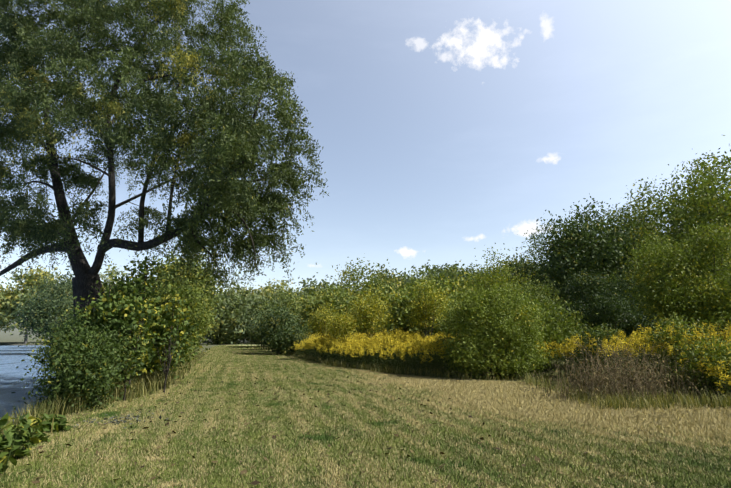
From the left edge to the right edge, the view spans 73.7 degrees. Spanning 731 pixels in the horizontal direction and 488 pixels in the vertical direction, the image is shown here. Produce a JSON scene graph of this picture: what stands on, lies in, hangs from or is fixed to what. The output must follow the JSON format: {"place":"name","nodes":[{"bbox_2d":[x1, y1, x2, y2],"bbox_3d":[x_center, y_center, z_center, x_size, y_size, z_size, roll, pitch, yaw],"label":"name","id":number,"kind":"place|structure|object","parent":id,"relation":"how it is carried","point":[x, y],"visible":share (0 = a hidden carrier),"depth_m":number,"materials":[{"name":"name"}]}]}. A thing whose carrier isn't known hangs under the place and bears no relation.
{"place":"outdoors","nodes":[
{"label":"outdoors","id":0,"kind":"place"},
{"bbox_2d":[0,345,55,425],"bbox_3d":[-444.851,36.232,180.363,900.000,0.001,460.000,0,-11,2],"label":"lake water","id":1,"kind":"structure","parent":0,"point":[11,374],"depth_m":26.63,"materials":[{"name":"blue liquid"}]},
{"bbox_2d":[11,274,73,347],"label":"bank tree","id":2,"kind":"object","parent":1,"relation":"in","point":[43,311],"visible":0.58,"depth_m":58.86,"materials":[{"name":"green plant"}]},
{"bbox_2d":[27,266,74,336],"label":"bank tree","id":3,"kind":"object","parent":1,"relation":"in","point":[66,284],"visible":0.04,"depth_m":73.90,"materials":[{"name":"green plant"}]},
{"bbox_2d":[33,266,71,290],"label":"tree","id":4,"kind":"object","parent":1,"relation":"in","point":[53,276],"visible":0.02,"depth_m":90.28,"materials":[{"name":"green plant"}]},
{"bbox_2d":[0,350,205,472],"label":"tall grass","id":5,"kind":"structure","parent":0,"point":[143,383],"depth_m":13.26,"materials":[{"name":"green plant"}]},
{"bbox_2d":[0,318,730,487],"bbox_3d":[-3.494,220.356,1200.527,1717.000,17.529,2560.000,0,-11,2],"label":"ground","id":6,"kind":"structure","parent":0,"point":[7,338],"depth_m":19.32,"materials":[{"name":"green plant"}]},
{"bbox_2d":[0,278,16,332],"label":"tree","id":7,"kind":"object","parent":6,"relation":"on","point":[2,323],"visible":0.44,"depth_m":114.96,"materials":[{"name":"green plant"}]},
{"bbox_2d":[0,413,29,477],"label":"weed","id":8,"kind":"object","parent":6,"relation":"on","point":[5,444],"visible":0.96,"depth_m":6.00,"materials":[{"name":"green plant"}]},
{"bbox_2d":[2,413,47,459],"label":"weed","id":9,"kind":"object","parent":6,"relation":"on","point":[23,452],"visible":0.75,"depth_m":6.86,"materials":[{"name":"green plant"}]},
{"bbox_2d":[18,412,50,443],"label":"weed","id":10,"kind":"object","parent":6,"relation":"on","point":[41,437],"visible":0.29,"depth_m":7.88,"materials":[{"name":"green plant"}]},
{"bbox_2d":[0,265,71,343],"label":"tree","id":11,"kind":"object","parent":6,"relation":"on","point":[21,292],"visible":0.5,"depth_m":114.98,"materials":[{"name":"green plant"}]},
{"bbox_2d":[44,413,71,432],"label":"weed","id":12,"kind":"object","parent":6,"relation":"on","point":[60,424],"visible":0.73,"depth_m":8.86,"materials":[{"name":"green plant"}]},
{"bbox_2d":[11,324,141,412],"bbox_3d":[-6.790,3.068,11.704,2.452,2.294,2.904,0,-11,2],"label":"bank shrub","id":13,"kind":"object","parent":6,"relation":"on","point":[84,374],"visible":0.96,"depth_m":11.35,"materials":[{"name":"green plant"}]},
{"bbox_2d":[18,306,157,402],"bbox_3d":[-6.985,3.004,12.814,3.152,2.815,3.391,0,-11,2],"label":"bank shrub","id":14,"kind":"object","parent":6,"relation":"on","point":[123,344],"visible":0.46,"depth_m":12.33,"materials":[{"name":"green plant"}]},
{"bbox_2d":[23,286,153,380],"bbox_3d":[-7.972,2.990,14.172,3.152,3.319,3.238,0,-11,2],"label":"bank shrub","id":15,"kind":"object","parent":6,"relation":"on","point":[83,318],"visible":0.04,"depth_m":13.42,"materials":[{"name":"green plant"}]},
{"bbox_2d":[70,261,126,292],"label":"tree","id":16,"kind":"object","parent":6,"relation":"on","point":[113,271],"visible":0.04,"depth_m":130.16,"materials":[{"name":"green plant"}]},
{"bbox_2d":[67,271,147,335],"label":"bush","id":17,"kind":"object","parent":6,"relation":"on","point":[112,295],"visible":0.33,"depth_m":13.74,"materials":[{"name":"green plant"}]},
{"bbox_2d":[95,273,162,385],"bbox_3d":[-7.493,2.896,15.383,2.196,3.953,2.130,7,-12,-31],"label":"poplar sapling","id":18,"kind":"object","parent":6,"relation":"on","point":[146,290],"depth_m":15.50,"materials":[{"name":"green plant"}]},
{"bbox_2d":[87,289,180,400],"bbox_3d":[-6.542,2.883,13.382,1.964,3.265,1.979,-9,-14,40],"label":"poplar sapling","id":19,"kind":"object","parent":6,"relation":"on","point":[132,315],"visible":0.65,"depth_m":13.41,"materials":[{"name":"green plant"}]},
{"bbox_2d":[96,252,174,392],"bbox_3d":[-6.783,2.387,14.611,1.925,4.679,2.346,0,-11,2],"label":"poplar sapling","id":20,"kind":"object","parent":6,"relation":"on","point":[140,267],"visible":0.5,"depth_m":14.81,"materials":[{"name":"green plant"}]},
{"bbox_2d":[0,0,328,326],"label":"willow tree","id":21,"kind":"object","parent":6,"relation":"on","point":[227,150],"visible":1,"depth_m":18.10,"materials":[{"name":"green plant"}]},
{"bbox_2d":[138,284,197,392],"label":"poplar sapling","id":22,"kind":"object","parent":6,"relation":"on","point":[164,331],"visible":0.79,"depth_m":15.19,"materials":[{"name":"green plant"}]},
{"bbox_2d":[137,276,211,350],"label":"shrub","id":23,"kind":"object","parent":6,"relation":"on","point":[176,287],"depth_m":32.54,"materials":[{"name":"green plant"}]},
{"bbox_2d":[132,299,222,375],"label":"shrub","id":24,"kind":"object","parent":6,"relation":"on","point":[174,363],"visible":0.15,"depth_m":19.80,"materials":[{"name":"green plant"}]},
{"bbox_2d":[152,297,206,379],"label":"bush","id":25,"kind":"object","parent":6,"relation":"on","point":[189,344],"visible":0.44,"depth_m":16.35,"materials":[{"name":"green plant"}]},
{"bbox_2d":[149,280,209,348],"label":"shrub","id":26,"kind":"object","parent":6,"relation":"on","point":[200,299],"depth_m":38.53,"materials":[{"name":"green plant"}]},
{"bbox_2d":[145,276,216,355],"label":"shrub","id":27,"kind":"object","parent":6,"relation":"on","point":[186,295],"visible":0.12,"depth_m":22.18,"materials":[{"name":"green plant"}]},
{"bbox_2d":[143,242,230,339],"bbox_3d":[-16.362,4.649,43.153,7.855,10.769,8.774,0,-11,2],"label":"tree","id":28,"kind":"object","parent":6,"relation":"on","point":[168,272],"visible":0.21,"depth_m":42.84,"materials":[{"name":"green plant"}]},
{"bbox_2d":[148,246,225,339],"bbox_3d":[-19.370,5.828,51.475,10.068,11.564,8.447,6,-12,-28],"label":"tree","id":29,"kind":"object","parent":6,"relation":"on","point":[211,303],"visible":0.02,"depth_m":52.06,"materials":[{"name":"green plant"}]},
{"bbox_2d":[151,279,226,345],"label":"shrub","id":30,"kind":"object","parent":6,"relation":"on","point":[203,315],"depth_m":27.70,"materials":[{"name":"green plant"}]},
{"bbox_2d":[181,319,210,365],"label":"shrub","id":31,"kind":"object","parent":6,"relation":"on","point":[193,345],"depth_m":25.10,"materials":[{"name":"green plant"}]},
{"bbox_2d":[185,256,237,329],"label":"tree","id":32,"kind":"object","parent":6,"relation":"on","point":[217,295],"visible":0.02,"depth_m":62.52,"materials":[{"name":"green plant"}]},
{"bbox_2d":[200,326,246,344],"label":"shrub","id":33,"kind":"object","parent":6,"relation":"on","point":[229,338],"visible":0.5,"depth_m":97.51,"materials":[{"name":"green plant"}]},
{"bbox_2d":[199,288,257,344],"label":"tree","id":34,"kind":"object","parent":6,"relation":"on","point":[224,322],"visible":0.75,"depth_m":96.30,"materials":[{"name":"green plant"}]},
{"bbox_2d":[217,287,256,342],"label":"bush","id":35,"kind":"object","parent":6,"relation":"on","point":[244,339],"depth_m":125.64,"materials":[{"name":"green plant"}]},
{"bbox_2d":[226,281,263,341],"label":"tree","id":36,"kind":"object","parent":6,"relation":"on","point":[244,289],"visible":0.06,"depth_m":144.82,"materials":[{"name":"green plant"}]},
{"bbox_2d":[238,306,271,349],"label":"path shrub","id":37,"kind":"object","parent":6,"relation":"on","point":[245,316],"visible":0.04,"depth_m":59.04,"materials":[{"name":"green plant"}]},
{"bbox_2d":[242,300,275,347],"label":"path shrub","id":38,"kind":"object","parent":6,"relation":"on","point":[251,324],"visible":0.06,"depth_m":67.74,"materials":[{"name":"green plant"}]},
{"bbox_2d":[235,283,297,342],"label":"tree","id":39,"kind":"object","parent":6,"relation":"on","point":[255,306],"visible":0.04,"depth_m":100.33,"materials":[{"name":"green plant"}]},
{"bbox_2d":[256,284,286,297],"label":"tree","id":40,"kind":"object","parent":6,"relation":"on","point":[270,291],"visible":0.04,"depth_m":149.57,"materials":[{"name":"green plant"}]},
{"bbox_2d":[245,305,301,351],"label":"path shrub","id":41,"kind":"object","parent":6,"relation":"on","point":[259,330],"visible":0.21,"depth_m":51.21,"materials":[{"name":"green plant"}]},
{"bbox_2d":[260,277,294,295],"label":"tree","id":42,"kind":"object","parent":6,"relation":"on","point":[282,284],"depth_m":158.68,"materials":[{"name":"green plant"}]},
{"bbox_2d":[255,297,306,353],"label":"path shrub","id":43,"kind":"object","parent":6,"relation":"on","point":[279,315],"visible":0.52,"depth_m":45.07,"materials":[{"name":"green plant"}]},
{"bbox_2d":[255,285,309,318],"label":"bush","id":44,"kind":"object","parent":6,"relation":"on","point":[286,301],"visible":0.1,"depth_m":74.82,"materials":[{"name":"green plant"}]},
{"bbox_2d":[265,314,317,355],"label":"path shrub","id":45,"kind":"object","parent":6,"relation":"on","point":[284,338],"visible":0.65,"depth_m":42.10,"materials":[{"name":"green plant"}]},
{"bbox_2d":[291,331,310,353],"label":"weed shrub","id":46,"kind":"object","parent":6,"relation":"on","point":[303,337],"visible":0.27,"depth_m":40.42,"materials":[{"name":"green plant"}]},
{"bbox_2d":[288,278,327,311],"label":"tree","id":47,"kind":"object","parent":6,"relation":"on","point":[307,291],"visible":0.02,"depth_m":104.55,"materials":[{"name":"green plant"}]},
{"bbox_2d":[19,360,600,487],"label":"fallen leaves","id":48,"kind":"object","parent":6,"relation":"on","point":[255,482],"visible":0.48,"depth_m":9.55,"materials":[{"name":"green plant"}]},
{"bbox_2d":[295,300,338,339],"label":"bush","id":49,"kind":"object","parent":6,"relation":"on","point":[320,321],"visible":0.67,"depth_m":35.05,"materials":[{"name":"green plant"}]},
{"bbox_2d":[296,263,343,297],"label":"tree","id":50,"kind":"object","parent":6,"relation":"on","point":[304,283],"visible":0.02,"depth_m":107.92,"materials":[{"name":"green plant"}]},
{"bbox_2d":[290,282,353,330],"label":"bush","id":51,"kind":"object","parent":6,"relation":"on","point":[310,300],"visible":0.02,"depth_m":60.93,"materials":[{"name":"green plant"}]},
{"bbox_2d":[292,281,362,333],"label":"bush","id":52,"kind":"object","parent":6,"relation":"on","point":[338,298],"visible":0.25,"depth_m":48.87,"materials":[{"name":"green plant"}]},
{"bbox_2d":[323,308,361,360],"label":"bush","id":53,"kind":"object","parent":6,"relation":"on","point":[344,325],"visible":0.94,"depth_m":32.78,"materials":[{"name":"green plant"}]},
{"bbox_2d":[334,278,360,295],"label":"bush","id":54,"kind":"object","parent":6,"relation":"on","point":[346,286],"depth_m":125.14,"materials":[{"name":"green plant"}]},
{"bbox_2d":[326,257,395,330],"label":"bush","id":55,"kind":"object","parent":6,"relation":"on","point":[352,279],"visible":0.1,"depth_m":64.91,"materials":[{"name":"green plant"}]},
{"bbox_2d":[345,288,397,337],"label":"bush","id":56,"kind":"object","parent":6,"relation":"on","point":[364,312],"visible":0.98,"depth_m":30.34,"materials":[{"name":"green plant"}]},
{"bbox_2d":[340,280,402,334],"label":"bush","id":57,"kind":"object","parent":6,"relation":"on","point":[385,292],"visible":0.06,"depth_m":46.29,"materials":[{"name":"green plant"}]},
{"bbox_2d":[364,259,414,293],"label":"tree","id":58,"kind":"object","parent":6,"relation":"on","point":[385,271],"visible":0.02,"depth_m":98.66,"materials":[{"name":"green plant"}]},
{"bbox_2d":[370,269,422,284],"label":"tree","id":59,"kind":"object","parent":6,"relation":"on","point":[397,276],"visible":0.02,"depth_m":123.75,"materials":[{"name":"green plant"}]},
{"bbox_2d":[394,270,444,299],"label":"tree","id":60,"kind":"object","parent":6,"relation":"on","point":[410,287],"depth_m":57.13,"materials":[{"name":"green plant"}]},
{"bbox_2d":[393,260,446,286],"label":"tree","id":61,"kind":"object","parent":6,"relation":"on","point":[405,276],"visible":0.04,"depth_m":101.72,"materials":[{"name":"green plant"}]},
{"bbox_2d":[373,271,468,357],"bbox_3d":[4.879,5.578,37.103,9.004,6.746,7.488,0,-11,2],"label":"bush","id":62,"kind":"object","parent":6,"relation":"on","point":[399,307],"visible":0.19,"depth_m":36.43,"materials":[{"name":"green plant"}]},
{"bbox_2d":[395,273,453,367],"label":"bush","id":63,"kind":"object","parent":6,"relation":"on","point":[428,301],"visible":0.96,"depth_m":26.36,"materials":[{"name":"green plant"}]},
{"bbox_2d":[409,264,444,278],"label":"tree","id":64,"kind":"object","parent":6,"relation":"on","point":[417,272],"depth_m":130.38,"materials":[{"name":"green plant"}]},
{"bbox_2d":[421,266,466,284],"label":"tree","id":65,"kind":"object","parent":6,"relation":"on","point":[449,272],"depth_m":63.35,"materials":[{"name":"green plant"}]},
{"bbox_2d":[422,259,477,280],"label":"tree","id":66,"kind":"object","parent":6,"relation":"on","point":[447,266],"visible":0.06,"depth_m":103.75,"materials":[{"name":"green plant"}]},
{"bbox_2d":[413,286,488,338],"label":"bush","id":67,"kind":"object","parent":6,"relation":"on","point":[437,329],"visible":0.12,"depth_m":31.25,"materials":[{"name":"green plant"}]},
{"bbox_2d":[419,265,494,327],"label":"bush","id":68,"kind":"object","parent":6,"relation":"on","point":[453,283],"visible":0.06,"depth_m":43.50,"materials":[{"name":"green plant"}]},
{"bbox_2d":[440,260,483,276],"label":"tree","id":69,"kind":"object","parent":6,"relation":"on","point":[471,268],"depth_m":130.56,"materials":[{"name":"green plant"}]},
{"bbox_2d":[428,261,502,298],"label":"tree","id":70,"kind":"object","parent":6,"relation":"on","point":[458,274],"visible":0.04,"depth_m":51.61,"materials":[{"name":"green plant"}]},
{"bbox_2d":[468,253,522,276],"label":"tree","id":71,"kind":"object","parent":6,"relation":"on","point":[499,265],"visible":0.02,"depth_m":57.16,"materials":[{"name":"green plant"}]},
{"bbox_2d":[432,243,559,379],"bbox_3d":[5.414,2.932,21.381,5.116,6.100,5.682,0,-11,2],"label":"round shrub","id":72,"kind":"object","parent":6,"relation":"on","point":[504,346],"visible":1,"depth_m":20.20,"materials":[{"name":"green plant"}]},
{"bbox_2d":[290,320,730,399],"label":"goldenrod plants","id":73,"kind":"object","parent":6,"relation":"on","point":[402,349],"visible":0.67,"depth_m":22.00,"materials":[{"name":"yellow plant"}]},
{"bbox_2d":[472,247,564,311],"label":"tree","id":74,"kind":"object","parent":6,"relation":"on","point":[525,266],"visible":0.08,"depth_m":48.30,"materials":[{"name":"green plant"}]},
{"bbox_2d":[504,270,573,315],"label":"bush","id":75,"kind":"object","parent":6,"relation":"on","point":[544,293],"visible":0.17,"depth_m":35.74,"materials":[{"name":"green plant"}]},
{"bbox_2d":[512,286,576,364],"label":"dark shrub","id":76,"kind":"object","parent":6,"relation":"on","point":[535,301],"depth_m":28.20,"materials":[{"name":"green plant"}]},
{"bbox_2d":[513,211,583,310],"bbox_3d":[23.857,4.583,59.362,14.296,16.932,15.488,0,-11,2],"label":"tree","id":77,"kind":"object","parent":6,"relation":"on","point":[541,236],"visible":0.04,"depth_m":60.63,"materials":[{"name":"green plant"}]},
{"bbox_2d":[513,289,597,371],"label":"bush","id":78,"kind":"object","parent":6,"relation":"on","point":[560,328],"visible":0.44,"depth_m":24.09,"materials":[{"name":"green plant"}]},
{"bbox_2d":[565,322,629,381],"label":"weed shrub","id":79,"kind":"object","parent":6,"relation":"on","point":[602,333],"visible":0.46,"depth_m":17.60,"materials":[{"name":"green plant"}]},
{"bbox_2d":[531,193,664,316],"bbox_3d":[22.090,2.863,43.947,13.143,14.629,14.438,-6,-12,30],"label":"tree","id":80,"kind":"object","parent":6,"relation":"on","point":[586,249],"visible":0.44,"depth_m":42.59,"materials":[{"name":"green plant"}]},
{"bbox_2d":[556,256,671,364],"bbox_3d":[14.098,3.883,27.596,7.125,6.660,7.752,0,-11,2],"label":"dark shrub","id":81,"kind":"object","parent":6,"relation":"on","point":[615,313],"visible":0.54,"depth_m":26.95,"materials":[{"name":"green plant"}]},
{"bbox_2d":[520,338,721,402],"bbox_3d":[7.430,3.547,13.906,6.170,1.768,3.844,0,-11,2],"label":"dead shrub","id":82,"kind":"object","parent":6,"relation":"on","point":[604,384],"visible":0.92,"depth_m":13.61,"materials":[{"name":"brown plant"}]},
{"bbox_2d":[595,261,672,360],"bbox_3d":[19.254,4.998,35.781,7.118,7.501,9.163,0,-11,2],"label":"bush","id":83,"kind":"object","parent":6,"relation":"on","point":[628,293],"depth_m":34.13,"materials":[{"name":"green plant"}]},
{"bbox_2d":[557,387,730,409],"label":"tall grass tufts","id":84,"kind":"object","parent":6,"relation":"on","point":[614,402],"visible":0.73,"depth_m":11.94,"materials":[{"name":"plant"}]},
{"bbox_2d":[598,177,720,308],"bbox_3d":[33.127,2.398,53.575,15.658,19.117,12.788,0,-11,2],"label":"tree","id":85,"kind":"object","parent":6,"relation":"on","point":[647,225],"visible":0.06,"depth_m":53.70,"materials":[{"name":"green plant"}]},
{"bbox_2d":[616,203,730,339],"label":"tree","id":86,"kind":"object","parent":6,"relation":"on","point":[686,283],"visible":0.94,"depth_m":19.32,"materials":[{"name":"green plant"}]},
{"bbox_2d":[621,135,730,283],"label":"tree","id":87,"kind":"object","parent":6,"relation":"on","point":[702,206],"visible":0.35,"depth_m":38.37,"materials":[{"name":"green plant"}]},
{"bbox_2d":[639,304,730,390],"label":"weed shrub","id":88,"kind":"object","parent":6,"relation":"on","point":[679,336],"visible":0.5,"depth_m":15.52,"materials":[{"name":"green plant"}]},
{"bbox_2d":[653,178,724,223],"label":"tree","id":89,"kind":"object","parent":6,"relation":"on","point":[681,197],"visible":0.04,"depth_m":48.50,"materials":[{"name":"green plant"}]},
{"bbox_2d":[654,315,730,349],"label":"bush","id":90,"kind":"object","parent":6,"relation":"on","point":[699,328],"depth_m":23.99,"materials":[{"name":"green plant"}]},
{"bbox_2d":[666,330,730,399],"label":"weed shrub","id":91,"kind":"object","parent":6,"relation":"on","point":[712,355],"visible":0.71,"depth_m":13.49,"materials":[{"name":"green plant"}]},
{"bbox_2d":[0,0,730,292],"label":"sky","id":92,"kind":"structure","parent":0,"point":[445,130],"materials":[{"name":"blue"}]},
{"bbox_2d":[281,351,720,403],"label":"tall grass","id":93,"kind":"structure","parent":0,"point":[529,378],"depth_m":18.95,"materials":[{"name":"plant"}]}
]}

